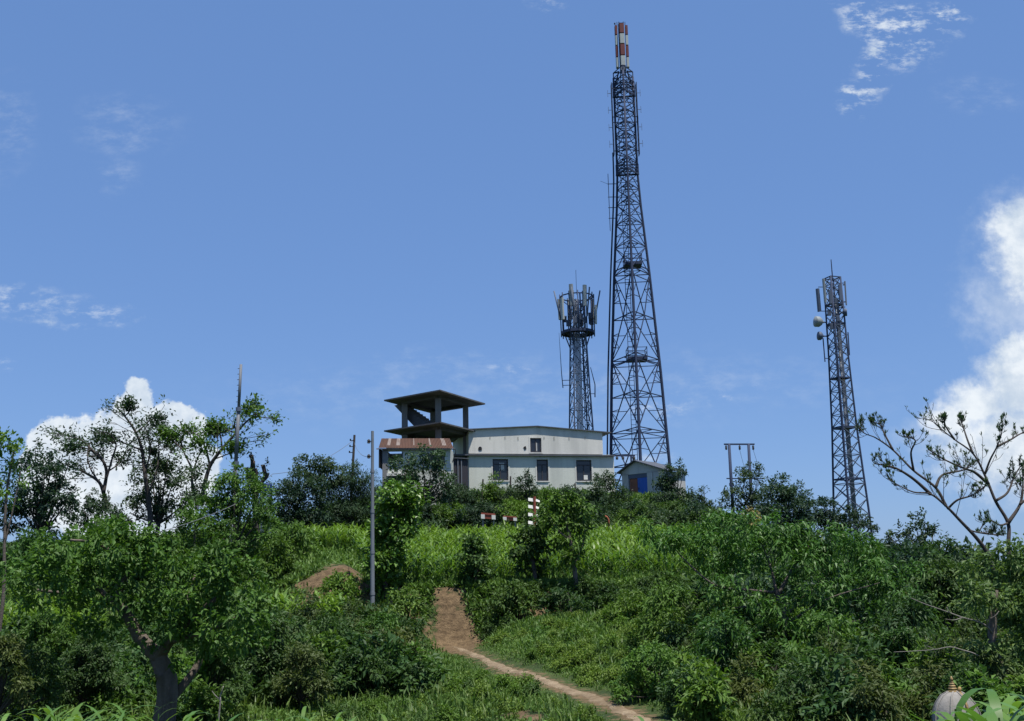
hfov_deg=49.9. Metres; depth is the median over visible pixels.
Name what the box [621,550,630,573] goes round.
maize plant
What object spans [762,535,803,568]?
shrub
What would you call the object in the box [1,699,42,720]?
shrub
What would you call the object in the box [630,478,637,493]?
door
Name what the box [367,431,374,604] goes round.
utility pole
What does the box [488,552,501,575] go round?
maize plant
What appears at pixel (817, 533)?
shrub
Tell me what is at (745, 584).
shrub
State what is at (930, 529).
leafy tree
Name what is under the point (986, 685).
shrub
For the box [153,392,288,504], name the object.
umbrella tree
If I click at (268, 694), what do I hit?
shrub
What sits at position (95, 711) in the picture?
maize plant
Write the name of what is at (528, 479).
hedge shrub
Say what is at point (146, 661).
shrub
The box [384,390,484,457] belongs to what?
concrete frame
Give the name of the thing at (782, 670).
shrub
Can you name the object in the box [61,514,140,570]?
shrub
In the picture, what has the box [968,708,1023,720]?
maize plant
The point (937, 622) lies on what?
shrub
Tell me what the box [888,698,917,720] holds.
shrub
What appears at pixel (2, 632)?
shrub
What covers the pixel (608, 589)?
shrub
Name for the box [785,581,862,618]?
shrub
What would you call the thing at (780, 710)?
shrub
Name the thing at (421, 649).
shrub
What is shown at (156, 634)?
shrub
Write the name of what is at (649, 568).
maize plant
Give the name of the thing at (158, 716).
maize plant
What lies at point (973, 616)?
shrub
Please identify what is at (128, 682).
shrub
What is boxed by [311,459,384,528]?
thicket bush
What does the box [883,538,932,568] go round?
shrub
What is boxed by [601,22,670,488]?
lattice tower
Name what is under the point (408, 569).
maize plant
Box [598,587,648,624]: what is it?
shrub
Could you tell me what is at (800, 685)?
shrub
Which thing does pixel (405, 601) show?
shrub
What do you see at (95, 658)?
shrub
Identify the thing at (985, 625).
dead branch
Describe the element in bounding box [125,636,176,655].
shrub
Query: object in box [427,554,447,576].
maize plant
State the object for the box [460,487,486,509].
hedge shrub
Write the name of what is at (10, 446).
slender tree
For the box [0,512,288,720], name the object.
gnarled tree
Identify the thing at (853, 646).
shrub
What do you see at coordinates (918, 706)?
shrub
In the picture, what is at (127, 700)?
shrub
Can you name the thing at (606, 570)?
maize plant
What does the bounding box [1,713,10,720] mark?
maize plant
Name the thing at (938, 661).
shrub
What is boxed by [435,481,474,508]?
hedge shrub
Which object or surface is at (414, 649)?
shrub
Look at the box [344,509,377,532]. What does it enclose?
shrub
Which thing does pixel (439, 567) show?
maize plant
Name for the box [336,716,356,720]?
maize plant
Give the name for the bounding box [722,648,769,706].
shrub
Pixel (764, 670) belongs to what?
shrub
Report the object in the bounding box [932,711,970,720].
maize plant
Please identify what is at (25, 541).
shrub
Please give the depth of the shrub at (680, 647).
23.98 m
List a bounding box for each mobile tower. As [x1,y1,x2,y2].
[553,284,599,429]
[813,260,872,536]
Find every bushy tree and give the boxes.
[678,605,772,688]
[766,606,860,679]
[796,542,904,611]
[862,583,950,653]
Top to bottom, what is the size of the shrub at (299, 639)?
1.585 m
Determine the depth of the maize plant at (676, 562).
45.85 m
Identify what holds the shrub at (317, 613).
on the hill terrain at (453, 626)
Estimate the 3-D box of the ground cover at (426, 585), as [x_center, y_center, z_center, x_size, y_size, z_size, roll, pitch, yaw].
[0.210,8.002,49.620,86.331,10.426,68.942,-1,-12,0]
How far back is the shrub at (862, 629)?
27.38 m
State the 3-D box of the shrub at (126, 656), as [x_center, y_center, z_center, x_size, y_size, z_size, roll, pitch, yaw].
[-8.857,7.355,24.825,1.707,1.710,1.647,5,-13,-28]
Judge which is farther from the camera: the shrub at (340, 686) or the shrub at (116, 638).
the shrub at (116, 638)
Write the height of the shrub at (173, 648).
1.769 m
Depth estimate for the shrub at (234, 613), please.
33.68 m
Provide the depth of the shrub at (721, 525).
57.19 m
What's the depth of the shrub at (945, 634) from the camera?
27.24 m
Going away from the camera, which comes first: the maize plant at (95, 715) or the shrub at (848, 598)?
the maize plant at (95, 715)
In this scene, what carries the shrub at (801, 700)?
on the hill terrain at (453, 626)
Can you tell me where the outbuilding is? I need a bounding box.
[376,438,455,509]
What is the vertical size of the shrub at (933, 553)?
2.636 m
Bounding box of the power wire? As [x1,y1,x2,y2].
[156,502,239,532]
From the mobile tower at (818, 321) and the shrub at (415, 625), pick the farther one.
the mobile tower at (818, 321)
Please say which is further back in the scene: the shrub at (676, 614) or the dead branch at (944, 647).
the shrub at (676, 614)
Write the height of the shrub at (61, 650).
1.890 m
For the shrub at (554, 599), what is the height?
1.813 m
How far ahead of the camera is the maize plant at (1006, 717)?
6.70 m
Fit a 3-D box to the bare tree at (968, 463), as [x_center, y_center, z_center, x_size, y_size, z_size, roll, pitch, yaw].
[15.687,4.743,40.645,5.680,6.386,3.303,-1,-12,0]
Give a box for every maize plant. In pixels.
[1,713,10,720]
[19,706,110,720]
[20,707,75,720]
[44,704,67,720]
[60,702,111,720]
[86,705,128,720]
[91,709,110,720]
[105,703,149,720]
[129,708,186,720]
[185,710,202,720]
[301,706,320,720]
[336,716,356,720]
[401,559,411,577]
[404,556,413,578]
[411,555,422,580]
[414,554,420,579]
[417,558,428,579]
[422,550,430,577]
[422,554,445,576]
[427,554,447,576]
[428,560,439,579]
[433,556,447,584]
[434,558,440,579]
[440,548,452,578]
[444,554,454,576]
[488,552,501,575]
[488,557,502,578]
[502,558,511,575]
[540,555,551,577]
[545,552,556,577]
[549,559,555,578]
[555,559,560,576]
[581,550,595,573]
[587,552,601,575]
[587,555,605,574]
[601,554,608,574]
[608,555,617,573]
[613,549,625,578]
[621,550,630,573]
[632,553,646,572]
[637,546,652,571]
[645,556,653,570]
[654,552,662,570]
[659,552,670,570]
[663,554,675,574]
[669,555,681,572]
[681,552,693,574]
[909,688,1007,720]
[924,705,1023,720]
[931,703,989,720]
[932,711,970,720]
[951,711,969,720]
[952,705,1023,720]
[954,695,1023,719]
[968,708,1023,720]
[969,700,1021,720]
[987,689,1019,720]
[997,693,1023,699]
[1007,694,1023,717]
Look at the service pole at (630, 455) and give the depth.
86.14 m
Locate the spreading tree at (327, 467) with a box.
[289,453,350,527]
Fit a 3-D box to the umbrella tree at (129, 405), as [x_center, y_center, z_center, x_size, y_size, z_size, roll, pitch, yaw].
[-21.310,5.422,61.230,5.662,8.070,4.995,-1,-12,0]
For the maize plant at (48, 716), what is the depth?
13.86 m
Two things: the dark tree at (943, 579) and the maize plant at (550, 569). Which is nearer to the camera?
the dark tree at (943, 579)
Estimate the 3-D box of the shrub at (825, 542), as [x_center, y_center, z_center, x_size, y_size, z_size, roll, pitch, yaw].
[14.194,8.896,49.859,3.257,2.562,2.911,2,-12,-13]
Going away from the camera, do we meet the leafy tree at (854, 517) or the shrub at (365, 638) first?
the shrub at (365, 638)
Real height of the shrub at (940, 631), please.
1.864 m
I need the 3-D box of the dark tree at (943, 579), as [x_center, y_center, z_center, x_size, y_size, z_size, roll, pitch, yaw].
[12.383,7.186,32.009,2.498,3.135,3.788,-5,-12,18]
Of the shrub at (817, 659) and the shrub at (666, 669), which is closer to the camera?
the shrub at (817, 659)
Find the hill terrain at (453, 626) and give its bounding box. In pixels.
[0,496,915,720]
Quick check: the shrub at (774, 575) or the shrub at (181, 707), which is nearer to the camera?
the shrub at (181, 707)
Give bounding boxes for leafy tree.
[0,437,88,574]
[109,434,199,531]
[381,443,457,516]
[648,457,700,506]
[715,461,773,513]
[807,495,847,533]
[829,504,879,537]
[884,506,955,553]
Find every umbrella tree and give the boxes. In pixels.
[36,421,140,509]
[95,394,188,528]
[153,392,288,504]
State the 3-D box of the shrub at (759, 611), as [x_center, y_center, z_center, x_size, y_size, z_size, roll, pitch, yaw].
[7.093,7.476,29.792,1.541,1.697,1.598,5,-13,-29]
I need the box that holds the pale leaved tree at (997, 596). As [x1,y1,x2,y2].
[928,532,1023,683]
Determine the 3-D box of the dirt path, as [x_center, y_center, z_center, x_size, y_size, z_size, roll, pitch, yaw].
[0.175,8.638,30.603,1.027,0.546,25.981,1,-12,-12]
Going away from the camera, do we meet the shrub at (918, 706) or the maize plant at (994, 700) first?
the maize plant at (994, 700)
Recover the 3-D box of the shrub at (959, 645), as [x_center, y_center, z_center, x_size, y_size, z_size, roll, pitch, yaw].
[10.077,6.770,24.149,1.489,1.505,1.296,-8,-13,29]
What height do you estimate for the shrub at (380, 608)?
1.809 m
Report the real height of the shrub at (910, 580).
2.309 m
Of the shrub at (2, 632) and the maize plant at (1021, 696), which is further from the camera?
the shrub at (2, 632)
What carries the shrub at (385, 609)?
on the hill terrain at (453, 626)
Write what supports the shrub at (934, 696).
on the hill terrain at (453, 626)
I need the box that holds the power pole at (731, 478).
[724,443,761,511]
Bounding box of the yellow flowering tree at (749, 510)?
[740,506,763,530]
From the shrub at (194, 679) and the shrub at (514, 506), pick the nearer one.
the shrub at (194, 679)
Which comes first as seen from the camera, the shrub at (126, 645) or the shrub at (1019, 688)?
the shrub at (1019, 688)
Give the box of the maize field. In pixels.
[0,519,724,637]
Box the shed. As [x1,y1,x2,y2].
[616,460,685,500]
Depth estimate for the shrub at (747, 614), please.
29.86 m
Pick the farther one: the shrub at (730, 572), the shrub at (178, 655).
the shrub at (730, 572)
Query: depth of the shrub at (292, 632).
29.77 m
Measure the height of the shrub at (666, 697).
1.402 m
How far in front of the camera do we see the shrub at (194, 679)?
22.17 m
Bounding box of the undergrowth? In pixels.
[0,494,1023,720]
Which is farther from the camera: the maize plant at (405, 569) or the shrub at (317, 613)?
the maize plant at (405, 569)
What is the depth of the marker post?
67.54 m
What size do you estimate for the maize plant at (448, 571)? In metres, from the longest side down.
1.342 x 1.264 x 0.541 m
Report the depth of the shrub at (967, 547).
53.05 m
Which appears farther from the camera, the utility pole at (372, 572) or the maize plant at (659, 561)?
the maize plant at (659, 561)
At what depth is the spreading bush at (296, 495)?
67.00 m
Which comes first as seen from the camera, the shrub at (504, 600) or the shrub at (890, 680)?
the shrub at (890, 680)
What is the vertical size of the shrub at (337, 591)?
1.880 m
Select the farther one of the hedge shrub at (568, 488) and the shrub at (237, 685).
the hedge shrub at (568, 488)
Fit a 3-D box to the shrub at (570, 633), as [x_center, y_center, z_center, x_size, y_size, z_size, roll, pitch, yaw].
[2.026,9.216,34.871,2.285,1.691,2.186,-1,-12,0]
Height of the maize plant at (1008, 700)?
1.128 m
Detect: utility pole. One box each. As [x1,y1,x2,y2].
[349,435,355,493]
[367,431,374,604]
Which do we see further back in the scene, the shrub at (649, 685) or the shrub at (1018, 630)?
the shrub at (1018, 630)
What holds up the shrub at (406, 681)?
on the hill terrain at (453, 626)
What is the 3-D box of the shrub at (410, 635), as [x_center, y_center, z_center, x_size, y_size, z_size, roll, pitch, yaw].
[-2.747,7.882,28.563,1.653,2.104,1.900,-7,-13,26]
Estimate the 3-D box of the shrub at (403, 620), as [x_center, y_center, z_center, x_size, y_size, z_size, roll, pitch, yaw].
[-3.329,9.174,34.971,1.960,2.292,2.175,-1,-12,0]
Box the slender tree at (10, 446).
[0,426,30,630]
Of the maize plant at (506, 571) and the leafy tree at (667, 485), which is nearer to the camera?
the maize plant at (506, 571)
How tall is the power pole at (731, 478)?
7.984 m
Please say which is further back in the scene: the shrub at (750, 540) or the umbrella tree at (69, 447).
the umbrella tree at (69, 447)
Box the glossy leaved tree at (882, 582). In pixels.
[633,506,934,649]
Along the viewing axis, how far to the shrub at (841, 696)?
18.06 m
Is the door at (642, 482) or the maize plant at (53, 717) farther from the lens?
the door at (642, 482)
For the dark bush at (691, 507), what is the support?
on the hill terrain at (453, 626)
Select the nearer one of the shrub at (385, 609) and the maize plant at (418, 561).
the shrub at (385, 609)
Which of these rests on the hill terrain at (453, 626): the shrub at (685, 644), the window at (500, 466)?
the shrub at (685, 644)
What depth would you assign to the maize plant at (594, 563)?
46.15 m
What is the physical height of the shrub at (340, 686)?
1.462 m
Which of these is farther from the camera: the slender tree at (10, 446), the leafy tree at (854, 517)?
the leafy tree at (854, 517)
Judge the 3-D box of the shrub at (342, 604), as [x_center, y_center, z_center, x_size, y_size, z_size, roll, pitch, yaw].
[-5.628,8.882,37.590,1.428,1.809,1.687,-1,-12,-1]
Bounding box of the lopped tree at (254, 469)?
[244,451,271,531]
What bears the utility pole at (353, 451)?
on the hill terrain at (453, 626)
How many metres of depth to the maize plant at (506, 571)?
46.20 m
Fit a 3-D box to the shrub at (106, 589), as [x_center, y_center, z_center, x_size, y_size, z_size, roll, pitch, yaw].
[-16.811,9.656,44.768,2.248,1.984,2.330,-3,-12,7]
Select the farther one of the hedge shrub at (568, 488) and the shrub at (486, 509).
the hedge shrub at (568, 488)
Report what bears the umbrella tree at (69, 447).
on the hill terrain at (453, 626)
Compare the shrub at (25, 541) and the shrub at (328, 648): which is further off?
the shrub at (25, 541)
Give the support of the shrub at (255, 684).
on the hill terrain at (453, 626)
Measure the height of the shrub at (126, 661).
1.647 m
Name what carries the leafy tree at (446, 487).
on the hill terrain at (453, 626)
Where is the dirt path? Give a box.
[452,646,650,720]
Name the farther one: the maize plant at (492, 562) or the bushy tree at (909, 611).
the maize plant at (492, 562)
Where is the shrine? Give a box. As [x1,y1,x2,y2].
[932,676,980,720]
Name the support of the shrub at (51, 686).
on the hill terrain at (453, 626)
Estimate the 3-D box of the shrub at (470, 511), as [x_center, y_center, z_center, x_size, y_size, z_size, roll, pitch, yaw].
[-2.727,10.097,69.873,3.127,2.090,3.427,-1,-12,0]
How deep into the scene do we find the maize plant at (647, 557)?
46.28 m
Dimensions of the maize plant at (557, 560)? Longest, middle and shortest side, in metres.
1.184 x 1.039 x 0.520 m
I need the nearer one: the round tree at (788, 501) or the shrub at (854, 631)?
the shrub at (854, 631)
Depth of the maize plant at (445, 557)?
46.22 m
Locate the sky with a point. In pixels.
(353, 206)
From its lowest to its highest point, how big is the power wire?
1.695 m
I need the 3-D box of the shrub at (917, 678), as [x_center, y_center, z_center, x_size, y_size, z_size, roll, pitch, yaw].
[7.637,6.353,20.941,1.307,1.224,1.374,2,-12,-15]
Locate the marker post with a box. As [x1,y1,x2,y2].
[528,496,539,525]
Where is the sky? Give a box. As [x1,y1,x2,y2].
[0,0,1023,559]
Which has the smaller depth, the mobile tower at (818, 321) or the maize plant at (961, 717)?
the maize plant at (961, 717)
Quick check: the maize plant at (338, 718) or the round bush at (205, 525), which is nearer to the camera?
the maize plant at (338, 718)
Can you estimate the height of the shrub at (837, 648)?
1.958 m
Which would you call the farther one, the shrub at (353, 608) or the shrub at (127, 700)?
the shrub at (353, 608)
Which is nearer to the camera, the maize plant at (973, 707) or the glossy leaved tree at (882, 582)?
the maize plant at (973, 707)
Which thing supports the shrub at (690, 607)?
on the hill terrain at (453, 626)
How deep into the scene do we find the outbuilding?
75.06 m
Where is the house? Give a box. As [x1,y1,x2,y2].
[450,426,614,491]
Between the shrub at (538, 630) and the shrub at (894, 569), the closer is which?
the shrub at (538, 630)
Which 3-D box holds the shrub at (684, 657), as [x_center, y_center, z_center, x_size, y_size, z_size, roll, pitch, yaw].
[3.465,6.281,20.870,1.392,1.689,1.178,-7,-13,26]
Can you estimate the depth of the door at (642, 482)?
81.12 m
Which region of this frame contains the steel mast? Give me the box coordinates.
[228,364,241,554]
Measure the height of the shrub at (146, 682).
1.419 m
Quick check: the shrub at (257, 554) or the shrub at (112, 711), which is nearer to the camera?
the shrub at (112, 711)
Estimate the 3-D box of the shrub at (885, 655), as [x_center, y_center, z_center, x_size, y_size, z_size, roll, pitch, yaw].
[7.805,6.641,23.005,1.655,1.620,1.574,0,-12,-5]
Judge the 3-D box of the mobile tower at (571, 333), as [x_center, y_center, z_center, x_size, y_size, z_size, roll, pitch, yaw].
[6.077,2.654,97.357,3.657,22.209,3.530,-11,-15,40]
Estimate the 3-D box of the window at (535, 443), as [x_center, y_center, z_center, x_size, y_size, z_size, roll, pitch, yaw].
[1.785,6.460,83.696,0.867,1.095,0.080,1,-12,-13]
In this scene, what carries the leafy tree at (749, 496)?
on the hill terrain at (453, 626)
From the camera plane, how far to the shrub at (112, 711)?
21.43 m
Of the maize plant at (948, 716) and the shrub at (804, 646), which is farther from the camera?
the shrub at (804, 646)
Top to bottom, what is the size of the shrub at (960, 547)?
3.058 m
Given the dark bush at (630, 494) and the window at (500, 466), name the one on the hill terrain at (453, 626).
the dark bush at (630, 494)
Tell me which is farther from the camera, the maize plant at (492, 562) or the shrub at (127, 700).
the maize plant at (492, 562)
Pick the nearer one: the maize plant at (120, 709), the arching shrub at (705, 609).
the maize plant at (120, 709)
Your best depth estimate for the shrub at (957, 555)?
41.68 m
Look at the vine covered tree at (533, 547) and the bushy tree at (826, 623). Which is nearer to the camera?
the bushy tree at (826, 623)
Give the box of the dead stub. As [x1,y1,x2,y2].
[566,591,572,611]
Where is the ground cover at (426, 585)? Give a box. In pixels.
[0,487,955,720]
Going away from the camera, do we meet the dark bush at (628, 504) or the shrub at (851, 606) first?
the shrub at (851, 606)
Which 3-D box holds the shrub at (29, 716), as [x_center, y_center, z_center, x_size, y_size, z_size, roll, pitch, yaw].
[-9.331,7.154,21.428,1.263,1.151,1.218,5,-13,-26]
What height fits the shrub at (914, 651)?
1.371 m
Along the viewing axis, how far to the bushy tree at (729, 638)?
23.59 m
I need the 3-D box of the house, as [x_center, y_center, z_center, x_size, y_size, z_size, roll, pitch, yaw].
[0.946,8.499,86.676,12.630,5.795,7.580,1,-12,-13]
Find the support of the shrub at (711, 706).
on the hill terrain at (453, 626)
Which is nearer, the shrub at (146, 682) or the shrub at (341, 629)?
the shrub at (146, 682)
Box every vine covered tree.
[352,475,433,598]
[453,530,495,585]
[504,522,554,584]
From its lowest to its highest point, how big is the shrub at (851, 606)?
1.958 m
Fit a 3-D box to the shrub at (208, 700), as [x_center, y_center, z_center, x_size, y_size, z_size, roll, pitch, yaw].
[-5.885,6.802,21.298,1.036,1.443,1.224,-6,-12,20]
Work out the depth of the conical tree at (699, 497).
79.16 m
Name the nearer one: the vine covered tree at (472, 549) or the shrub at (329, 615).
the shrub at (329, 615)
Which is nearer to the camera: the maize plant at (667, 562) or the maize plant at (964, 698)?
the maize plant at (964, 698)
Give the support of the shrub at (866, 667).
on the hill terrain at (453, 626)
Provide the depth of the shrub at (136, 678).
24.13 m
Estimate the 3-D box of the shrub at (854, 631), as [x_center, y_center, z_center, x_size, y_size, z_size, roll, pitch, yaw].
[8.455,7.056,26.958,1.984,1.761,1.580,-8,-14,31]
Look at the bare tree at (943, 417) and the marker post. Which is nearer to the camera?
the bare tree at (943, 417)
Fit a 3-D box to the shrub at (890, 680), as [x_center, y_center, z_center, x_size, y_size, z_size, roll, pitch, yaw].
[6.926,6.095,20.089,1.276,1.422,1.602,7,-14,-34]
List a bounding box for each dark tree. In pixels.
[879,550,965,562]
[903,554,983,628]
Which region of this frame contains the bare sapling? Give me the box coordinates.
[212,684,224,719]
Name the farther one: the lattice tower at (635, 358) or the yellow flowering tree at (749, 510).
the lattice tower at (635, 358)
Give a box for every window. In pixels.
[493,459,507,479]
[530,438,540,451]
[537,460,547,480]
[576,460,591,480]
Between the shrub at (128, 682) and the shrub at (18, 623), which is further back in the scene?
the shrub at (18, 623)
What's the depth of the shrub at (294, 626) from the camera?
32.96 m
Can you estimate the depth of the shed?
81.28 m
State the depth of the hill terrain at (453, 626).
43.20 m
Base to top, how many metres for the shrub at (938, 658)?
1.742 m
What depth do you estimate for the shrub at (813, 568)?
41.80 m
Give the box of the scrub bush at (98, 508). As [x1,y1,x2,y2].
[61,487,130,535]
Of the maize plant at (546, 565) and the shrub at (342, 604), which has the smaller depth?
the shrub at (342, 604)
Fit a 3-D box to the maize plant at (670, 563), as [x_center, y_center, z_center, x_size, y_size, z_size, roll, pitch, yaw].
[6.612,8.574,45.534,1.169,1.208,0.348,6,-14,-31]
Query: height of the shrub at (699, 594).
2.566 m
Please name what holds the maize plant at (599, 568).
on the hill terrain at (453, 626)
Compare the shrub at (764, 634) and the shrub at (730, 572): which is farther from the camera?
the shrub at (730, 572)
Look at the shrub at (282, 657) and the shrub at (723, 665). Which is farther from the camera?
the shrub at (282, 657)
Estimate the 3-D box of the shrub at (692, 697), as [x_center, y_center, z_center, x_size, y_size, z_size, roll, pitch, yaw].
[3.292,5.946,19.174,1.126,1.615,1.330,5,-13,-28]
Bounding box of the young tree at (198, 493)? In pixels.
[178,459,212,551]
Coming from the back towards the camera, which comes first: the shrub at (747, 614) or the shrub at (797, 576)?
the shrub at (797, 576)
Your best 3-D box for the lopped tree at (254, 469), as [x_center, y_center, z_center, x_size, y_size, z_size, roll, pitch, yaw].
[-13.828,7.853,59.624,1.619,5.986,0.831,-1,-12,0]
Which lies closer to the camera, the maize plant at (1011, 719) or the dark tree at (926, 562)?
the maize plant at (1011, 719)
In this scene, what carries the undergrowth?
on the hill terrain at (453, 626)
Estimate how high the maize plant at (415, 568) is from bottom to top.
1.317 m
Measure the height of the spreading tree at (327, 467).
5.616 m
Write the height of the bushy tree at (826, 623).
2.452 m
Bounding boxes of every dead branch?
[899,646,982,658]
[911,598,998,632]
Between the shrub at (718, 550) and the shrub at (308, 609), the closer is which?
the shrub at (308, 609)
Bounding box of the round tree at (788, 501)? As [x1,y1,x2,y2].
[747,471,827,530]
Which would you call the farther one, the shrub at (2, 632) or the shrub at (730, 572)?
the shrub at (730, 572)
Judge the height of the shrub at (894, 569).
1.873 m
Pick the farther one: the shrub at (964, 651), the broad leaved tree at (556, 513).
the broad leaved tree at (556, 513)
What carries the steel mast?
on the hill terrain at (453, 626)
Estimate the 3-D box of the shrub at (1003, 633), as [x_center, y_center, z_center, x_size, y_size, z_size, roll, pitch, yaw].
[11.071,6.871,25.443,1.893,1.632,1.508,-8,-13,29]
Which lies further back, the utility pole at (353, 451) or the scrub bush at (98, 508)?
the utility pole at (353, 451)
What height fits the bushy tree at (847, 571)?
3.000 m
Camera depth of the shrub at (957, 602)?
33.79 m
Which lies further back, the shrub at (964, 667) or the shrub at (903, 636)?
the shrub at (903, 636)
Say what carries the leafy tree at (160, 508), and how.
on the hill terrain at (453, 626)
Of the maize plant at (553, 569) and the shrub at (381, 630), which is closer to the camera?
the shrub at (381, 630)
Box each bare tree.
[847,410,1006,569]
[904,397,1023,580]
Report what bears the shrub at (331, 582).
on the hill terrain at (453, 626)
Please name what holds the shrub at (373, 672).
on the hill terrain at (453, 626)
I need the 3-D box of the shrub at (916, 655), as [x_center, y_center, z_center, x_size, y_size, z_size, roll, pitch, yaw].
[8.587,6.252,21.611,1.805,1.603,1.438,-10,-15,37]
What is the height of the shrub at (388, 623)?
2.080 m
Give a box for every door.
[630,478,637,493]
[637,477,647,496]
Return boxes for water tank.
[260,483,271,532]
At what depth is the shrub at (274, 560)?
45.98 m
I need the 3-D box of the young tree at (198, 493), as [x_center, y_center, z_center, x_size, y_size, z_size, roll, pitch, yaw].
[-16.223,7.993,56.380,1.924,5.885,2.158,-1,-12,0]
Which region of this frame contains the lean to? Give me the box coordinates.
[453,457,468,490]
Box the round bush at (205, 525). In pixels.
[172,461,289,562]
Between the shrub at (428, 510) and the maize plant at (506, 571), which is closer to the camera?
the maize plant at (506, 571)
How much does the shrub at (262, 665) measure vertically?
2.424 m
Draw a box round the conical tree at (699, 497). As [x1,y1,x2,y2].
[695,485,714,509]
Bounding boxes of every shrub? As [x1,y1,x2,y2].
[0,526,74,604]
[0,626,18,635]
[0,631,41,714]
[0,698,63,720]
[1,612,33,637]
[1,639,73,720]
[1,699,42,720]
[15,607,79,660]
[40,637,65,667]
[50,627,130,711]
[59,642,130,675]
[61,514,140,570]
[73,661,149,711]
[74,626,128,651]
[74,683,133,717]
[76,665,137,720]
[80,691,132,720]
[90,574,125,606]
[94,636,117,648]
[101,648,154,703]
[106,665,154,700]
[109,643,133,651]
[112,647,152,680]
[114,621,165,642]
[120,623,175,644]
[122,662,152,708]
[124,648,170,694]
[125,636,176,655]
[127,534,205,623]
[137,640,181,681]
[144,648,193,695]
[152,648,215,707]
[176,684,201,720]
[177,674,235,720]
[178,674,233,716]
[181,620,208,652]
[184,640,255,703]
[186,667,254,705]
[226,604,261,628]
[227,582,270,608]
[237,607,294,691]
[245,668,309,709]
[248,541,294,569]
[249,649,260,690]
[253,532,308,583]
[260,638,300,684]
[262,519,324,559]
[263,617,306,649]
[267,640,337,709]
[278,613,311,638]
[283,588,323,629]
[285,617,323,640]
[286,630,316,650]
[293,628,319,644]
[304,623,347,676]
[305,661,356,702]
[306,606,330,629]
[307,609,354,629]
[307,611,367,650]
[314,568,360,600]
[316,587,354,606]
[318,635,350,647]
[328,593,364,619]
[328,645,378,693]
[331,644,400,697]
[335,596,365,632]
[337,628,418,694]
[340,603,377,624]
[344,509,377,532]
[347,628,370,651]
[353,608,402,645]
[357,623,379,648]
[362,625,396,653]
[367,600,398,620]
[372,602,390,617]
[377,652,452,698]
[378,583,429,625]
[388,623,430,662]
[393,616,439,661]
[395,612,433,654]
[397,637,444,680]
[399,637,434,672]
[415,500,442,527]
[420,499,470,529]
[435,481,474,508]
[447,503,490,528]
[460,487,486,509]
[466,498,510,527]
[475,471,505,503]
[484,577,538,618]
[493,484,531,506]
[494,496,531,524]
[512,468,542,504]
[525,622,550,636]
[530,484,554,504]
[535,581,591,615]
[552,624,600,643]
[556,484,588,510]
[574,488,604,503]
[581,470,630,515]
[583,581,631,611]
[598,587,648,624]
[608,639,681,704]
[625,578,699,634]
[643,605,696,641]
[646,648,683,681]
[650,635,709,675]
[653,618,696,652]
[655,656,741,718]
[661,647,732,707]
[670,568,741,612]
[671,654,739,720]
[675,599,700,629]
[676,623,698,653]
[685,585,749,633]
[686,608,746,654]
[686,684,730,720]
[697,539,743,568]
[700,515,747,539]
[709,564,796,623]
[710,537,764,575]
[714,656,759,677]
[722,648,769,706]
[723,637,778,688]
[729,601,764,637]
[732,526,773,555]
[738,616,780,649]
[743,690,794,720]
[745,557,811,593]
[754,607,796,640]
[754,636,790,674]
[759,662,839,720]
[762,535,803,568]
[772,648,808,690]
[774,558,832,602]
[776,530,835,568]
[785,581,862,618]
[788,648,862,720]
[789,530,848,569]
[789,682,837,720]
[790,574,878,622]
[797,626,864,684]
[797,672,889,720]
[798,633,848,657]
[801,554,823,584]
[828,669,911,720]
[831,631,907,689]
[831,638,875,669]
[840,611,869,646]
[840,657,888,689]
[849,582,896,621]
[852,623,875,638]
[864,653,919,696]
[870,623,921,681]
[873,639,904,671]
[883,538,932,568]
[886,556,925,586]
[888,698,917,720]
[889,607,954,639]
[891,655,952,720]
[893,663,947,700]
[897,537,948,563]
[897,644,923,678]
[900,631,972,685]
[902,569,952,599]
[903,629,961,688]
[910,636,947,663]
[912,563,988,625]
[912,646,958,686]
[919,605,941,627]
[923,536,955,557]
[924,550,987,567]
[924,624,956,644]
[924,672,987,720]
[925,603,952,631]
[929,659,994,707]
[942,615,987,657]
[942,635,968,656]
[945,541,992,558]
[949,605,1008,640]
[953,663,1023,713]
[954,536,1003,569]
[955,639,982,658]
[964,623,1023,654]
[970,646,988,672]
[971,640,1020,687]
[972,641,1021,659]
[995,674,1023,707]
[999,631,1021,645]
[1002,618,1023,641]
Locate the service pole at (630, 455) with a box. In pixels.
[615,454,634,461]
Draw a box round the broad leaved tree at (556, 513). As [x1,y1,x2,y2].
[529,488,602,590]
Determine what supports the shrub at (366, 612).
on the hill terrain at (453, 626)
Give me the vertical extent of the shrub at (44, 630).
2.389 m
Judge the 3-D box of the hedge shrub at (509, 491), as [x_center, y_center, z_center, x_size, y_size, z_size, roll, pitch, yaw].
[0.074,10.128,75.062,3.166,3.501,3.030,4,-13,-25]
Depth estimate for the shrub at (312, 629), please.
32.53 m
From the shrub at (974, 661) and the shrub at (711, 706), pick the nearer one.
the shrub at (711, 706)
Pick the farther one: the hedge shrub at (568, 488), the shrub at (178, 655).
the hedge shrub at (568, 488)
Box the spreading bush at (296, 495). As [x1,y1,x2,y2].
[259,466,340,532]
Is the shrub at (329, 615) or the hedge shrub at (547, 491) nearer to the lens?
the shrub at (329, 615)
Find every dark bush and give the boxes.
[610,498,641,519]
[612,482,640,502]
[681,499,713,521]
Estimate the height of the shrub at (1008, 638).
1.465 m
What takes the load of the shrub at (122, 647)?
on the hill terrain at (453, 626)
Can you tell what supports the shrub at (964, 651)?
on the hill terrain at (453, 626)

